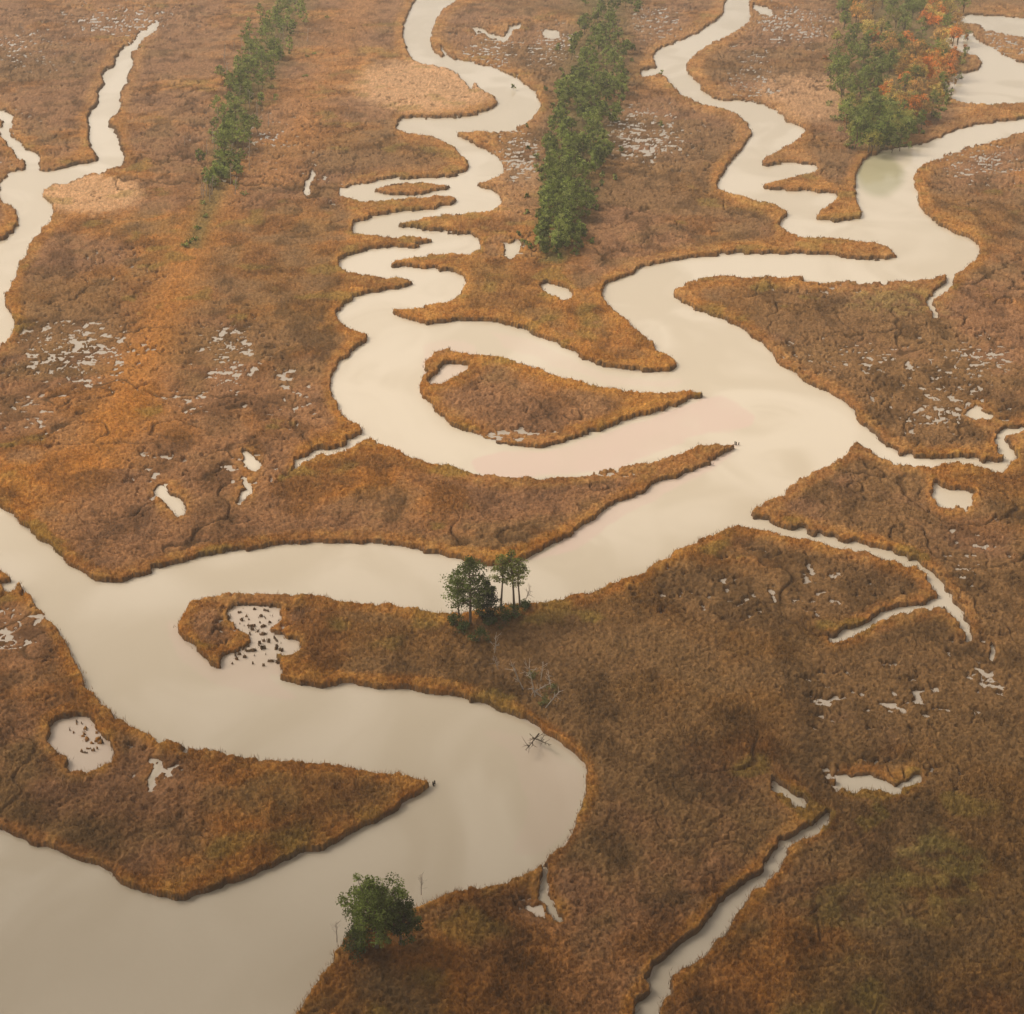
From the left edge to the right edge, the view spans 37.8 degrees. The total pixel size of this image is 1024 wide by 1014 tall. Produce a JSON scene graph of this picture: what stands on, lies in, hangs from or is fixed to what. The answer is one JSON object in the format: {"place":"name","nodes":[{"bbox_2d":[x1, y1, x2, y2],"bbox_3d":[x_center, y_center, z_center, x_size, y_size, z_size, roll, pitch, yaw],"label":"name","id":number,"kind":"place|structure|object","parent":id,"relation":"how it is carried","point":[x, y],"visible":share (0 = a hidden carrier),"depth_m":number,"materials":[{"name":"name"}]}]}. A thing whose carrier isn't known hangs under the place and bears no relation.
{"place":"outdoors","nodes":[
{"label":"outdoors","id":0,"kind":"place"},
{"bbox_2d":[0,0,1023,1013],"bbox_3d":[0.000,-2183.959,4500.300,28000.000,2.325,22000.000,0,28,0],"label":"marsh ground","id":1,"kind":"structure","parent":0,"point":[63,45],"depth_m":334.33,"materials":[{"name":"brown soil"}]},
{"bbox_2d":[181,0,327,246],"bbox_3d":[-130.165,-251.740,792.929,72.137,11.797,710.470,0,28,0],"label":"sparse pine line","id":2,"kind":"object","parent":1,"relation":"on","point":[227,131],"visible":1,"depth_m":663.57,"materials":[{"name":"green plant"}]},
{"bbox_2d":[330,921,339,942],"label":"dead tree","id":3,"kind":"object","parent":1,"relation":"on","point":[336,927],"visible":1,"depth_m":206.61,"materials":[{"name":"grey wood"}]},
{"bbox_2d":[341,919,374,963],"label":"shrub","id":4,"kind":"object","parent":1,"relation":"on","point":[350,939],"visible":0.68,"depth_m":203.45,"materials":[{"name":"green plant"}]},
{"bbox_2d":[335,872,414,950],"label":"oak tree","id":5,"kind":"object","parent":1,"relation":"on","point":[372,899],"visible":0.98,"depth_m":201.16,"materials":[{"name":"broadleaf oak foliage"},{"name":"bark"}]},
{"bbox_2d":[374,892,424,945],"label":"shrub","id":6,"kind":"object","parent":1,"relation":"on","point":[407,913],"visible":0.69,"depth_m":202.95,"materials":[{"name":"green plant"}]},
{"bbox_2d":[418,872,423,894],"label":"dead tree","id":7,"kind":"object","parent":1,"relation":"on","point":[421,883],"visible":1,"depth_m":214.97,"materials":[{"name":"grey wood"}]},
{"bbox_2d":[447,612,463,625],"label":"shrub","id":8,"kind":"object","parent":1,"relation":"on","point":[453,618],"visible":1,"depth_m":279.17,"materials":[{"name":"green plant"}]},
{"bbox_2d":[441,569,474,615],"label":"pine tree","id":9,"kind":"object","parent":1,"relation":"on","point":[450,594],"visible":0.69,"depth_m":277.91,"materials":[{"name":"green plant"}]},
{"bbox_2d":[455,619,469,634],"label":"shrub","id":10,"kind":"object","parent":1,"relation":"on","point":[462,626],"visible":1,"depth_m":277.21,"materials":[{"name":"green plant"}]},
{"bbox_2d":[440,555,495,624],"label":"pine tree","id":11,"kind":"object","parent":1,"relation":"on","point":[467,566],"visible":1,"depth_m":274.87,"materials":[{"name":"green plant"}]},
{"bbox_2d":[467,625,489,641],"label":"shrub","id":12,"kind":"object","parent":1,"relation":"on","point":[482,631],"visible":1,"depth_m":273.90,"materials":[{"name":"green plant"}]},
{"bbox_2d":[472,580,503,620],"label":"cedar tree","id":13,"kind":"object","parent":1,"relation":"on","point":[489,603],"visible":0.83,"depth_m":279.25,"materials":[{"name":"green plant"}]},
{"bbox_2d":[483,616,497,625],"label":"shrub","id":14,"kind":"object","parent":1,"relation":"on","point":[489,621],"visible":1,"depth_m":279.06,"materials":[{"name":"green plant"}]},
{"bbox_2d":[490,632,501,652],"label":"dead tree","id":15,"kind":"object","parent":1,"relation":"on","point":[495,642],"visible":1,"depth_m":270.63,"materials":[{"name":"grey wood"}]},
{"bbox_2d":[488,554,511,610],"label":"pine tree","id":16,"kind":"object","parent":1,"relation":"on","point":[503,561],"visible":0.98,"depth_m":278.93,"materials":[{"name":"green plant"}]},
{"bbox_2d":[494,601,514,628],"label":"shrub","id":17,"kind":"object","parent":1,"relation":"on","point":[503,617],"visible":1,"depth_m":279.37,"materials":[{"name":"green plant"}]},
{"bbox_2d":[494,548,528,612],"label":"pine tree","id":18,"kind":"object","parent":1,"relation":"on","point":[514,567],"visible":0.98,"depth_m":278.47,"materials":[{"name":"green plant"}]},
{"bbox_2d":[505,660,523,689],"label":"dead tree","id":19,"kind":"object","parent":1,"relation":"on","point":[518,680],"visible":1,"depth_m":260.87,"materials":[{"name":"grey wood"}]},
{"bbox_2d":[505,603,524,619],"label":"shrub","id":20,"kind":"object","parent":1,"relation":"on","point":[515,615],"visible":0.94,"depth_m":281.57,"materials":[{"name":"green plant"}]},
{"bbox_2d":[509,557,529,606],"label":"pine tree","id":21,"kind":"object","parent":1,"relation":"on","point":[523,565],"visible":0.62,"depth_m":281.60,"materials":[{"name":"green plant"}]},
{"bbox_2d":[521,599,531,610],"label":"shrub","id":22,"kind":"object","parent":1,"relation":"on","point":[525,604],"visible":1,"depth_m":284.09,"materials":[{"name":"green plant"}]},
{"bbox_2d":[523,659,539,695],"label":"dead tree","id":23,"kind":"object","parent":1,"relation":"on","point":[530,675],"visible":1,"depth_m":258.34,"materials":[{"name":"grey wood"}]},
{"bbox_2d":[527,670,538,678],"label":"shrub","id":24,"kind":"object","parent":1,"relation":"on","point":[532,674],"visible":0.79,"depth_m":263.79,"materials":[{"name":"green plant"}]},
{"bbox_2d":[538,694,550,705],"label":"shrub","id":25,"kind":"object","parent":1,"relation":"on","point":[543,702],"visible":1,"depth_m":256.34,"materials":[{"name":"green plant"}]},
{"bbox_2d":[542,683,557,694],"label":"shrub","id":26,"kind":"object","parent":1,"relation":"on","point":[552,688],"visible":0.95,"depth_m":259.84,"materials":[{"name":"green plant"}]},
{"bbox_2d":[545,686,563,707],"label":"dead tree","id":27,"kind":"object","parent":1,"relation":"on","point":[554,696],"visible":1,"depth_m":255.72,"materials":[{"name":"grey wood"}]},
{"bbox_2d":[511,0,663,258],"bbox_3d":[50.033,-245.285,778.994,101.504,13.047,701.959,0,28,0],"label":"pine grove","id":28,"kind":"object","parent":1,"relation":"on","point":[554,191],"visible":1,"depth_m":588.42,"materials":[{"name":"green plant"}]},
{"bbox_2d":[822,0,972,155],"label":"mixed forest","id":29,"kind":"object","parent":1,"relation":"on","point":[892,120],"visible":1,"depth_m":697.30,"materials":[{"name":"green plant"}]},
{"bbox_2d":[0,0,1023,1013],"bbox_3d":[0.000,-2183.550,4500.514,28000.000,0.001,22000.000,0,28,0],"label":"river water","id":30,"kind":"structure","parent":0,"point":[495,801],"depth_m":300.53,"materials":[{"name":"beige liquid"}]},
{"bbox_2d":[522,732,546,752],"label":"dead tree","id":31,"kind":"object","parent":30,"relation":"in","point":[532,741],"visible":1,"depth_m":247.01,"materials":[{"name":"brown wood"}]},
{"bbox_2d":[532,734,550,745],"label":"dead tree","id":32,"kind":"object","parent":30,"relation":"in","point":[545,743],"visible":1,"depth_m":246.98,"materials":[{"name":"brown wood"}]}
]}

